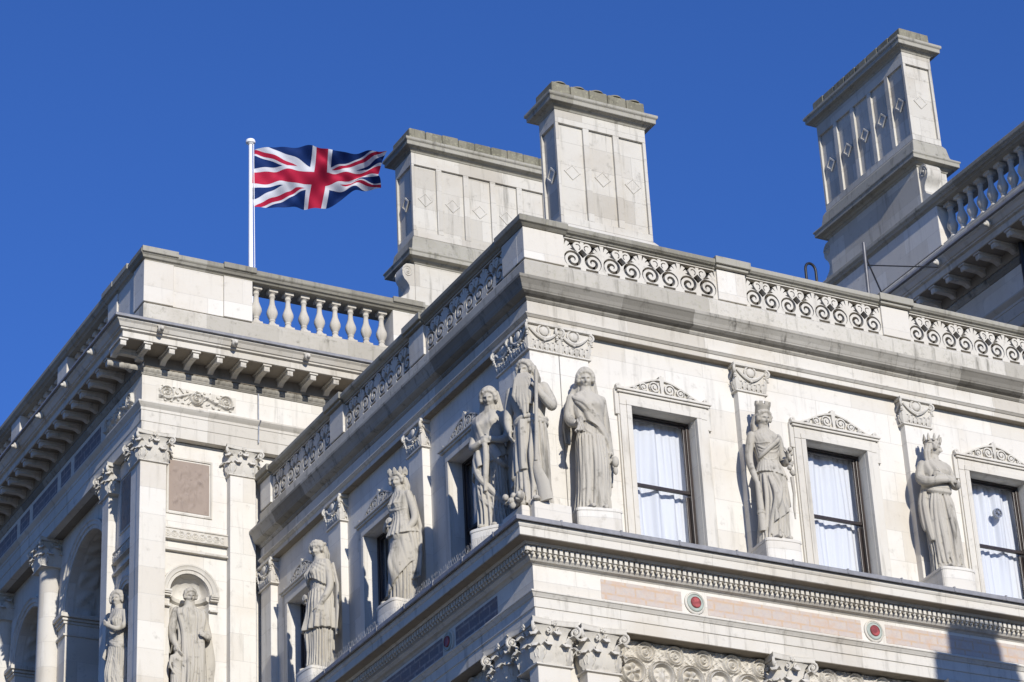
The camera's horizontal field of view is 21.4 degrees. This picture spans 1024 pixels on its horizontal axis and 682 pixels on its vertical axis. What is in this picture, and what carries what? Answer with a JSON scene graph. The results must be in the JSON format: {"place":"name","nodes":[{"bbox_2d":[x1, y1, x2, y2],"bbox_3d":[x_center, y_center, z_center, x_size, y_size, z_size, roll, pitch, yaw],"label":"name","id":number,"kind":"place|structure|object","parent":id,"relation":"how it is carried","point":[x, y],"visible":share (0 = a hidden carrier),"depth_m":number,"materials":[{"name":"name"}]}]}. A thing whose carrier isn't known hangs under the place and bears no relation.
{"place":"outdoors","nodes":[
{"label":"outdoors","id":0,"kind":"place"},
{"bbox_2d":[0,245,428,681],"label":"stone pavilion","id":1,"kind":"structure","parent":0,"point":[170,405],"depth_m":45.19,"materials":[{"name":"stone"}]},
{"bbox_2d":[102,589,127,681],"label":"statue","id":2,"kind":"object","parent":1,"relation":"attached to","point":[115,654],"visible":0.87,"depth_m":42.90,"materials":[{"name":"stone"}]},
{"bbox_2d":[169,645,184,681],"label":"statue","id":3,"kind":"object","parent":1,"relation":"on","point":[175,660],"visible":1,"depth_m":42.29,"materials":[{"name":"stone"}]},
{"bbox_2d":[168,587,214,681],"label":"statue","id":4,"kind":"object","parent":1,"relation":"on","point":[189,632],"visible":1,"depth_m":42.69,"materials":[{"name":"stone"}]},
{"bbox_2d":[246,138,254,318],"bbox_3d":[-4.592,-1.493,47.568,0.180,4.810,0.180,11,-31,-26],"label":"flagpole","id":5,"kind":"object","parent":1,"relation":"on","point":[250,142],"visible":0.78,"depth_m":47.97,"materials":[{"name":"white metal"}]},
{"bbox_2d":[252,145,386,209],"bbox_3d":[-3.449,-2.881,48.477,2.404,1.170,0.896,0,-28,-6],"label":"flag","id":6,"kind":"object","parent":5,"relation":"attached to","point":[305,177],"visible":1,"depth_m":48.42,"materials":[{"name":"fabric"}]},
{"bbox_2d":[382,128,544,304],"bbox_3d":[-0.426,-1.069,49.618,4.110,5.553,1.100,11,-31,-26],"label":"chimney stack","id":7,"kind":"object","parent":1,"relation":"on","point":[461,205],"visible":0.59,"depth_m":49.69,"materials":[{"name":"stone"}]},
{"bbox_2d":[0,0,1023,426],"label":"sky","id":8,"kind":"structure","parent":0,"point":[126,125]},
{"bbox_2d":[249,213,1023,681],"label":"stone building","id":9,"kind":"structure","parent":0,"point":[687,359],"depth_m":37.76,"materials":[{"name":"beige stone"}]},
{"bbox_2d":[279,558,312,681],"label":"window","id":10,"kind":"structure","parent":9,"relation":"in","point":[296,586],"depth_m":42.43,"materials":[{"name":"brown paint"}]},
{"bbox_2d":[296,539,338,681],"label":"statue","id":11,"kind":"object","parent":9,"relation":"on","point":[319,629],"visible":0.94,"depth_m":40.32,"materials":[{"name":"stone"}]},
{"bbox_2d":[354,489,392,638],"bbox_3d":[-1.770,3.509,39.728,0.480,2.866,1.530,11,-31,-26],"label":"window","id":12,"kind":"structure","parent":9,"relation":"in","point":[377,512],"depth_m":40.22,"materials":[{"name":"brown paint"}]},
{"bbox_2d":[376,466,422,625],"bbox_3d":[-1.572,2.932,38.297,0.630,2.535,0.638,15,-32,-31],"label":"statue","id":13,"kind":"object","parent":9,"relation":"on","point":[402,528],"visible":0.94,"depth_m":38.09,"materials":[{"name":"stone"}]},
{"bbox_2d":[437,411,478,568],"bbox_3d":[-0.452,2.297,37.524,0.482,2.866,1.530,11,-31,-26],"label":"window","id":14,"kind":"structure","parent":9,"relation":"in","point":[458,442],"depth_m":38.02,"materials":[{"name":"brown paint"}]},
{"bbox_2d":[469,386,513,548],"bbox_3d":[-0.240,1.741,36.149,0.667,2.547,0.616,-14,-29,20],"label":"statue","id":15,"kind":"object","parent":9,"relation":"on","point":[491,470],"visible":0.78,"depth_m":36.04,"materials":[{"name":"stone"}]},
{"bbox_2d":[502,358,571,523],"bbox_3d":[0.211,1.365,35.423,0.886,2.514,0.851,11,-31,-26],"label":"statue","id":16,"kind":"object","parent":9,"relation":"on","point":[530,398],"visible":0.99,"depth_m":35.17,"materials":[{"name":"stone"}]},
{"bbox_2d":[524,81,657,245],"bbox_3d":[1.421,-1.241,42.990,2.030,6.191,0.880,11,-31,-26],"label":"chimney stack","id":17,"kind":"object","parent":9,"relation":"on","point":[594,162],"visible":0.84,"depth_m":43.59,"materials":[{"name":"stone"}]},
{"bbox_2d":[563,366,622,530],"bbox_3d":[1.066,1.450,35.720,0.687,2.547,0.769,5,-28,-15],"label":"statue","id":18,"kind":"object","parent":9,"relation":"on","point":[596,459],"visible":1,"depth_m":35.63,"materials":[{"name":"stone"}]},
{"bbox_2d":[613,376,718,547],"bbox_3d":[2.040,1.836,36.889,1.530,2.866,0.491,11,-31,-26],"label":"window","id":19,"kind":"structure","parent":9,"relation":"in","point":[657,478],"depth_m":37.03,"materials":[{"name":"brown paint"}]},
{"bbox_2d":[745,400,802,561],"bbox_3d":[3.537,1.979,37.025,0.641,2.577,0.643,8,-29,-20],"label":"statue","id":20,"kind":"object","parent":9,"relation":"on","point":[764,442],"visible":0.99,"depth_m":36.86,"materials":[{"name":"stone"}]},
{"bbox_2d":[804,262,817,280],"bbox_3d":[4.678,-0.130,41.407,0.234,2.460,0.044,11,-31,-26],"label":"vent pipe","id":21,"kind":"object","parent":9,"relation":"on","point":[814,268],"visible":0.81,"depth_m":41.89,"materials":[{"name":"black metal"}]},
{"bbox_2d":[787,410,891,576],"bbox_3d":[4.556,2.334,38.107,1.530,2.866,0.474,11,-31,-26],"label":"window","id":22,"kind":"structure","parent":9,"relation":"in","point":[828,484],"depth_m":38.26,"materials":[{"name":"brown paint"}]},
{"bbox_2d":[862,242,937,292],"bbox_3d":[6.257,-0.203,42.079,0.222,3.059,2.166,-26,-35,37],"label":"roof mast","id":23,"kind":"object","parent":9,"relation":"on","point":[865,259],"visible":0.55,"depth_m":41.83,"materials":[{"name":"metal"}]},
{"bbox_2d":[822,121,1023,326],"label":"stone wing","id":24,"kind":"structure","parent":9,"relation":"on","point":[978,261],"depth_m":45.55,"materials":[{"name":"grey stone"}]},
{"bbox_2d":[803,28,960,278],"bbox_3d":[6.837,-2.599,49.536,1.050,5.710,3.570,11,-31,-26],"label":"chimney stack","id":25,"kind":"object","parent":24,"relation":"on","point":[887,162],"visible":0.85,"depth_m":49.53,"materials":[{"name":"stone"}]},
{"bbox_2d":[915,433,975,590],"bbox_3d":[6.069,2.497,38.275,0.684,2.571,0.610,9,-30,-22],"label":"statue","id":26,"kind":"object","parent":9,"relation":"on","point":[936,480],"visible":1,"depth_m":38.05,"materials":[{"name":"stone"}]},
{"bbox_2d":[951,442,1023,598],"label":"window","id":27,"kind":"structure","parent":9,"relation":"in","point":[993,530],"depth_m":39.51,"materials":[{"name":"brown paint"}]}
]}

